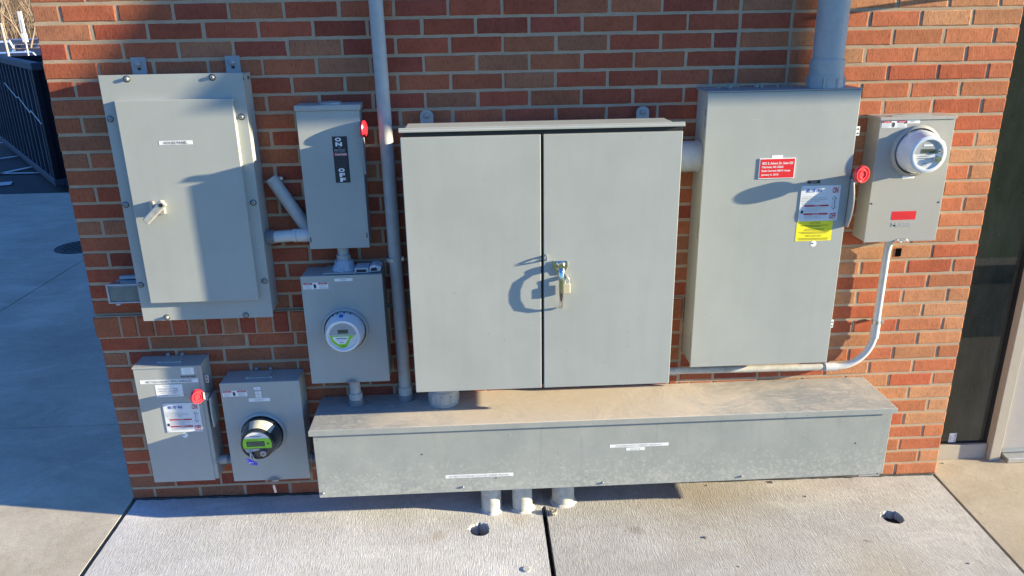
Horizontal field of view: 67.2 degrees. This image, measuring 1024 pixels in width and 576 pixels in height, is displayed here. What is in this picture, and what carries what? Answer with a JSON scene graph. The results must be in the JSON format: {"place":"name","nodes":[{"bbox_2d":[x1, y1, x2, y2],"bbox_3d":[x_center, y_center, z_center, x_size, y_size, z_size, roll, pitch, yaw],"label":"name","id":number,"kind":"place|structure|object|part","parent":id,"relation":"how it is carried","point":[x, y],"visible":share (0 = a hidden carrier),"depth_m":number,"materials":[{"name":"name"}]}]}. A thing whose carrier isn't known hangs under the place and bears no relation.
{"place":"outdoors","nodes":[
{"label":"outdoors","id":0,"kind":"place"},
{"bbox_2d":[0,194,13,199],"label":"pavement","id":1,"kind":"structure","parent":0,"point":[2,196],"depth_m":9.91,"materials":[{"name":"concrete"}]},
{"bbox_2d":[0,0,35,39],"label":"hill","id":2,"kind":"structure","parent":0,"point":[18,36],"depth_m":70.92,"materials":[{"name":"brown plant"}]},
{"bbox_2d":[0,0,36,39],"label":"woodland","id":3,"kind":"object","parent":2,"relation":"on","point":[16,5],"visible":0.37,"depth_m":65.08,"materials":[{"name":"brown plant"}]},
{"bbox_2d":[0,141,68,193],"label":"parking lot","id":4,"kind":"structure","parent":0,"point":[27,183],"depth_m":11.56,"materials":[{"name":"grey asphalt"}]},
{"bbox_2d":[0,0,8,38],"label":"bare tree","id":5,"kind":"object","parent":4,"relation":"on","point":[1,5],"visible":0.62,"depth_m":57.75,"materials":[{"name":"beige plant"}]},
{"bbox_2d":[0,23,9,55],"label":"wooden stake","id":6,"kind":"object","parent":4,"relation":"on","point":[4,40],"visible":0.31,"depth_m":23.40,"materials":[{"name":"wood"}]},
{"bbox_2d":[0,181,12,185],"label":"parking stripe","id":7,"kind":"object","parent":4,"relation":"on","point":[5,183],"visible":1,"depth_m":11.18,"materials":[{"name":"paint"}]},
{"bbox_2d":[0,40,13,51],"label":"parked car","id":8,"kind":"object","parent":4,"relation":"on","point":[9,44],"visible":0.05,"depth_m":37.22,"materials":[{"name":"white paint"}]},
{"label":"windows","id":9,"kind":"part","parent":8,"relation":"part of","materials":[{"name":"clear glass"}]},
{"bbox_2d":[1,166,31,173],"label":"parking stripe","id":10,"kind":"object","parent":4,"relation":"on","point":[16,169],"visible":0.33,"depth_m":12.22,"materials":[{"name":"paint"}]},
{"bbox_2d":[0,0,34,47],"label":"bare tree","id":11,"kind":"object","parent":4,"relation":"on","point":[17,30],"visible":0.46,"depth_m":43.90,"materials":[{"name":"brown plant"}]},
{"bbox_2d":[0,51,35,55],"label":"parked car","id":12,"kind":"object","parent":4,"relation":"on","point":[19,53],"visible":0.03,"depth_m":26.88,"materials":[{"name":"white paint"}]},
{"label":"windows","id":13,"kind":"part","parent":12,"relation":"part of","materials":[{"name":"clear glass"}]},
{"bbox_2d":[0,172,38,173],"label":"parking stripe","id":14,"kind":"object","parent":4,"relation":"on","point":[20,172],"depth_m":11.98,"materials":[{"name":"paint"}]},
{"bbox_2d":[6,38,33,43],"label":"parked car","id":15,"kind":"object","parent":4,"relation":"on","point":[16,41],"visible":0.01,"depth_m":48.90,"materials":[{"name":"blue paint"}]},
{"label":"windows","id":16,"kind":"part","parent":15,"relation":"part of","materials":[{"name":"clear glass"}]},
{"bbox_2d":[17,11,28,55],"bbox_3d":[-12.355,-5.760,19.773,0.090,2.510,0.100,-2,19,-2],"label":"sign post","id":17,"kind":"object","parent":4,"relation":"on","point":[22,28],"visible":0.64,"depth_m":19.49,"materials":[{"name":"metal"}]},
{"bbox_2d":[9,48,40,54],"bbox_3d":[-20.505,-9.525,33.062,1.840,1.469,4.626,-18,25,-40],"label":"parked car","id":18,"kind":"object","parent":4,"relation":"on","point":[36,51],"visible":0.02,"depth_m":32.70,"materials":[{"name":"grey paint"}]},
{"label":"windows","id":19,"kind":"part","parent":18,"relation":"part of","materials":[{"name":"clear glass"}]},
{"bbox_2d":[18,0,33,23],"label":"bare tree","id":20,"kind":"object","parent":4,"relation":"on","point":[28,11],"visible":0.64,"depth_m":56.38,"materials":[{"name":"beige plant"}]},
{"bbox_2d":[13,43,38,47],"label":"parked car","id":21,"kind":"object","parent":4,"relation":"on","point":[22,45],"visible":0.02,"depth_m":44.81,"materials":[{"name":"silver metal"}]},
{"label":"windows","id":22,"kind":"part","parent":21,"relation":"part of","materials":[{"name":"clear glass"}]},
{"bbox_2d":[0,55,67,186],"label":"fence","id":23,"kind":"object","parent":4,"relation":"on","point":[28,133],"visible":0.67,"depth_m":11.09,"materials":[{"name":"metal"}]},
{"bbox_2d":[30,38,38,43],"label":"parked car","id":24,"kind":"object","parent":4,"relation":"on","point":[35,40],"depth_m":50.94,"materials":[{"name":"blue paint"}]},
{"bbox_2d":[30,0,1023,500],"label":"brick building","id":25,"kind":"structure","parent":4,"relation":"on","point":[940,366],"depth_m":3.05,"materials":[{"name":"brick"}]},
{"bbox_2d":[105,274,139,304],"bbox_3d":[-1.508,0.005,3.147,0.248,0.104,0.088,-2,19,-2],"label":"outlet cover","id":26,"kind":"object","parent":25,"relation":"attached to","point":[122,289],"visible":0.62,"depth_m":3.11,"materials":[{"name":"grey metal"}]},
{"bbox_2d":[131,352,225,481],"bbox_3d":[-1.417,0.572,3.298,0.303,0.566,0.187,-2,19,-2],"label":"safety switch","id":27,"kind":"object","parent":25,"relation":"attached to","point":[178,402],"visible":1,"depth_m":3.28,"materials":[{"name":"grey metal"}]},
{"bbox_2d":[133,367,214,481],"bbox_3d":[-1.435,0.589,3.286,0.261,0.543,0.004,-2,19,-2],"label":"door","id":28,"kind":"structure","parent":27,"relation":"in","point":[174,457],"depth_m":3.30,"materials":[{"name":"grey metal"}]},
{"bbox_2d":[219,453,231,463],"bbox_3d":[-1.263,0.755,3.407,0.082,0.047,0.047,-2,19,-2],"label":"conduit nipple","id":29,"kind":"object","parent":27,"relation":"attached to","point":[224,458],"visible":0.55,"depth_m":3.39,"materials":[{"name":"grey metal"}]},
{"bbox_2d":[98,56,277,320],"bbox_3d":[-1.234,-0.361,2.973,0.515,1.011,0.203,-2,19,-2],"label":"breaker box","id":30,"kind":"object","parent":25,"relation":"attached to","point":[186,155],"visible":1,"depth_m":2.92,"materials":[{"name":"grey metal"}]},
{"bbox_2d":[114,98,259,302],"bbox_3d":[-1.226,-0.319,2.944,0.422,0.782,0.026,-2,19,-2],"label":"door","id":31,"kind":"structure","parent":30,"relation":"in","point":[202,249],"depth_m":2.92,"materials":[{"name":"grey metal"}]},
{"bbox_2d":[219,366,314,481],"bbox_3d":[-1.054,0.610,3.306,0.330,0.493,0.232,-2,19,-2],"label":"meter box","id":32,"kind":"object","parent":25,"relation":"attached to","point":[267,417],"visible":0.98,"depth_m":3.27,"materials":[{"name":"grey metal"}]},
{"bbox_2d":[246,450,257,464],"bbox_3d":[-1.087,0.709,3.223,0.046,0.065,0.022,-2,19,-2],"label":"seal tag","id":33,"kind":"object","parent":32,"relation":"hanging from","point":[252,462],"visible":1,"depth_m":3.22,"materials":[{"name":"plastic"}]},
{"bbox_2d":[310,452,315,462],"bbox_3d":[-0.887,0.753,3.426,0.070,0.047,0.047,-2,19,-2],"label":"conduit nipple","id":34,"kind":"object","parent":32,"relation":"attached to","point":[312,457],"visible":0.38,"depth_m":3.41,"materials":[{"name":"grey metal"}]},
{"bbox_2d":[294,101,371,248],"bbox_3d":[-0.681,-0.435,3.008,0.266,0.566,0.144,-2,19,-2],"label":"safety switch","id":35,"kind":"object","parent":25,"relation":"attached to","point":[332,135],"visible":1,"depth_m":2.98,"materials":[{"name":"grey metal"}]},
{"bbox_2d":[265,229,308,243],"bbox_3d":[-0.891,-0.208,3.090,0.182,0.061,0.058,-2,19,-2],"label":"conduit nipple","id":36,"kind":"object","parent":35,"relation":"attached to","point":[293,235],"visible":0.94,"depth_m":3.07,"materials":[{"name":"plastic"}]},
{"bbox_2d":[266,174,307,228],"bbox_3d":[-0.868,-0.308,3.082,0.202,0.299,0.051,-2,19,-2],"label":"conduit offcut","id":37,"kind":"object","parent":36,"relation":"on","point":[276,185],"visible":0.6,"depth_m":3.05,"materials":[{"name":"grey plastic"}]},
{"bbox_2d":[296,110,369,248],"bbox_3d":[-0.690,-0.413,2.989,0.235,0.538,0.004,-2,19,-2],"label":"door","id":38,"kind":"structure","parent":35,"relation":"in","point":[336,213],"depth_m":2.99,"materials":[{"name":"grey metal"}]},
{"bbox_2d":[300,265,391,383],"bbox_3d":[-0.680,0.164,3.183,0.324,0.475,0.208,-2,19,-2],"label":"meter box","id":39,"kind":"object","parent":25,"relation":"attached to","point":[347,327],"visible":0.99,"depth_m":3.13,"materials":[{"name":"grey metal"}]},
{"bbox_2d":[323,248,356,274],"bbox_3d":[-0.694,-0.122,3.124,0.135,0.105,0.112,-2,19,-2],"label":"conduit nipple","id":40,"kind":"object","parent":39,"relation":"attached to","point":[344,263],"visible":0.91,"depth_m":3.10,"materials":[{"name":"grey metal"}]},
{"bbox_2d":[355,261,382,272],"bbox_3d":[-0.579,-0.087,3.127,0.106,0.031,0.070,-2,19,-2],"label":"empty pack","id":41,"kind":"object","parent":39,"relation":"on","point":[374,266],"visible":1,"depth_m":3.10,"materials":[{"name":"white"}]},
{"bbox_2d":[368,0,412,401],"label":"tall conduit","id":42,"kind":"object","parent":25,"relation":"attached to","point":[394,258],"visible":1,"depth_m":3.04,"materials":[{"name":"grey plastic"}]},
{"bbox_2d":[398,106,684,391],"bbox_3d":[0.111,-0.150,3.035,1.022,1.064,0.357,-2,19,-2],"label":"electrical cabinet","id":43,"kind":"object","parent":25,"relation":"attached to","point":[511,226],"visible":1,"depth_m":2.89,"materials":[{"name":"grey metal"}]},
{"bbox_3d":[-0.140,-0.069,2.912,0.499,1.002,0.019,-2,19,-2],"label":"door","id":44,"kind":"part","parent":43,"relation":"part of","materials":[{"name":"grey metal"}]},
{"bbox_2d":[564,277,569,293],"bbox_3d":[0.207,-0.012,2.923,0.027,0.067,0.014,-2,19,-2],"label":"padlock","id":45,"kind":"object","parent":43,"relation":"hanging from","point":[566,288],"visible":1,"depth_m":2.92,"materials":[{"name":"gold metal"}]},
{"bbox_3d":[0.372,-0.079,2.915,0.503,1.002,0.058,-2,19,-2],"label":"door","id":46,"kind":"part","parent":43,"relation":"part of","materials":[{"name":"grey metal"}]},
{"bbox_2d":[308,377,897,497],"bbox_3d":[0.387,0.647,3.355,2.432,0.336,0.304,-2,19,-2],"label":"wiring trough","id":47,"kind":"object","parent":25,"relation":"attached to","point":[392,444],"visible":1,"depth_m":3.23,"materials":[{"name":"grey metal"}]},
{"bbox_2d":[348,382,363,406],"bbox_3d":[-0.671,0.436,3.300,0.065,0.132,0.065,-2,19,-2],"label":"conduit stub","id":48,"kind":"object","parent":47,"relation":"on","point":[356,398],"visible":0.87,"depth_m":3.29,"materials":[{"name":"grey plastic"}]},
{"bbox_2d":[428,391,459,408],"bbox_3d":[-0.294,0.407,3.300,0.133,0.173,0.133,-2,19,-2],"label":"conduit nipple","id":49,"kind":"object","parent":47,"relation":"on","point":[444,399],"visible":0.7,"depth_m":3.27,"materials":[{"name":"grey plastic"}]},
{"bbox_2d":[682,85,869,366],"bbox_3d":[1.056,-0.222,3.123,0.633,1.138,0.241,-2,19,-2],"label":"fused switch","id":50,"kind":"object","parent":25,"relation":"attached to","point":[774,180],"visible":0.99,"depth_m":3.07,"materials":[{"name":"grey metal"}]},
{"bbox_2d":[681,140,702,171],"bbox_3d":[0.659,-0.520,3.049,0.170,0.127,0.127,-2,19,-2],"label":"conduit nipple","id":51,"kind":"object","parent":50,"relation":"attached to","point":[692,156],"visible":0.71,"depth_m":3.00,"materials":[{"name":"grey plastic"}]},
{"bbox_2d":[689,89,861,366],"bbox_3d":[1.038,-0.209,3.096,0.589,1.132,0.011,-2,19,-2],"label":"door","id":52,"kind":"structure","parent":50,"relation":"in","point":[763,296],"depth_m":3.08,"materials":[{"name":"grey metal"}]},
{"bbox_2d":[805,0,850,88],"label":"conduit riser","id":53,"kind":"object","parent":50,"relation":"attached to","point":[827,65],"visible":1,"depth_m":2.88,"materials":[{"name":"grey plastic"}]},
{"bbox_2d":[669,242,892,373],"bbox_3d":[1.020,0.088,3.321,1.210,0.620,0.062,-2,19,-2],"label":"thin conduit","id":54,"kind":"object","parent":25,"relation":"attached to","point":[876,323],"visible":0.94,"depth_m":3.40,"materials":[{"name":"plastic"}]},
{"bbox_2d":[895,248,901,256],"bbox_3d":[1.655,-0.153,3.304,0.025,0.036,0.002,-2,19,-2],"label":"cable port","id":55,"kind":"object","parent":25,"relation":"attached to","point":[898,252],"visible":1,"depth_m":3.30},
{"bbox_2d":[852,113,957,242],"bbox_3d":[1.590,-0.433,3.095,0.307,0.514,0.207,-2,19,-2],"label":"meter box","id":56,"kind":"object","parent":25,"relation":"attached to","point":[905,159],"visible":1,"depth_m":3.09,"materials":[{"name":"grey metal"}]},
{"bbox_2d":[937,6,1023,460],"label":"window","id":57,"kind":"structure","parent":25,"relation":"in","point":[991,344],"depth_m":3.57,"materials":[{"name":"black glass"}]},
{"bbox_2d":[1000,350,1023,462],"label":"door","id":58,"kind":"structure","parent":25,"relation":"in","point":[1013,443],"depth_m":3.76,"materials":[{"name":"paint"}]},
{"bbox_2d":[0,193,79,250],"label":"pavement","id":59,"kind":"structure","parent":0,"point":[36,221],"depth_m":8.55,"materials":[{"name":"concrete"}]},
{"bbox_2d":[54,241,82,253],"bbox_3d":[-4.214,-0.408,7.554,0.480,0.010,0.480,-2,19,-2],"label":"manhole cover","id":60,"kind":"object","parent":59,"relation":"on","point":[75,247],"visible":0.46,"depth_m":7.48,"materials":[{"name":"metal"}]},
{"bbox_2d":[0,249,83,311],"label":"pavement","id":61,"kind":"structure","parent":0,"point":[23,273],"depth_m":6.88,"materials":[{"name":"concrete"}]},
{"bbox_2d":[0,260,117,428],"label":"pavement","id":62,"kind":"structure","parent":0,"point":[53,370],"depth_m":4.99,"materials":[{"name":"concrete"}]},
{"bbox_2d":[0,425,134,575],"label":"pavement","id":63,"kind":"structure","parent":0,"point":[67,502],"depth_m":3.55,"materials":[{"name":"concrete"}]},
{"bbox_2d":[84,488,550,575],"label":"pavement","id":64,"kind":"structure","parent":0,"point":[428,534],"depth_m":3.25,"materials":[{"name":"concrete"}]},
{"bbox_2d":[479,490,503,515],"bbox_3d":[-0.094,0.901,3.416,0.120,0.215,0.126,-2,19,-2],"label":"underground conduit","id":65,"kind":"object","parent":64,"relation":"on","point":[491,505],"visible":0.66,"depth_m":3.39,"materials":[{"name":"plastic"}]},
{"bbox_2d":[511,489,534,514],"bbox_3d":[0.046,0.898,3.421,0.124,0.215,0.122,-2,19,-2],"label":"underground conduit","id":66,"kind":"object","parent":64,"relation":"on","point":[522,503],"visible":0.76,"depth_m":3.40,"materials":[{"name":"plastic"}]},
{"bbox_2d":[522,566,530,571],"bbox_3d":[0.057,1.117,3.059,0.033,0.008,0.033,-2,19,-2],"label":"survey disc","id":67,"kind":"object","parent":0,"point":[526,569],"visible":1,"depth_m":3.05,"materials":[{"name":"metal"}]},
{"bbox_2d":[541,475,1023,575],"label":"pavement","id":68,"kind":"structure","parent":0,"point":[826,527],"depth_m":3.28,"materials":[{"name":"grey concrete"}]},
{"bbox_2d":[548,509,557,515],"bbox_3d":[0.180,0.986,3.403,0.042,0.024,0.041,-13,22,-30],"label":"stone","id":69,"kind":"object","parent":68,"relation":"on","point":[551,512],"visible":1,"depth_m":3.39,"materials":[{"name":"white stone"}]},
{"bbox_2d":[549,487,576,507],"bbox_3d":[0.231,0.880,3.470,0.139,0.215,0.138,-2,19,-2],"label":"underground conduit","id":70,"kind":"object","parent":68,"relation":"on","point":[563,497],"visible":0.44,"depth_m":3.45,"materials":[{"name":"plastic"}]},
{"bbox_2d":[477,517,899,575],"bbox_3d":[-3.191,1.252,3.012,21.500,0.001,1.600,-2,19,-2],"label":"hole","id":71,"kind":"object","parent":68,"relation":"on","point":[893,520],"depth_m":3.33,"materials":[{"name":"black"}]},
{"bbox_2d":[934,451,1023,573],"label":"pavement","id":72,"kind":"structure","parent":0,"point":[987,495],"depth_m":3.53,"materials":[{"name":"concrete"}]}
]}

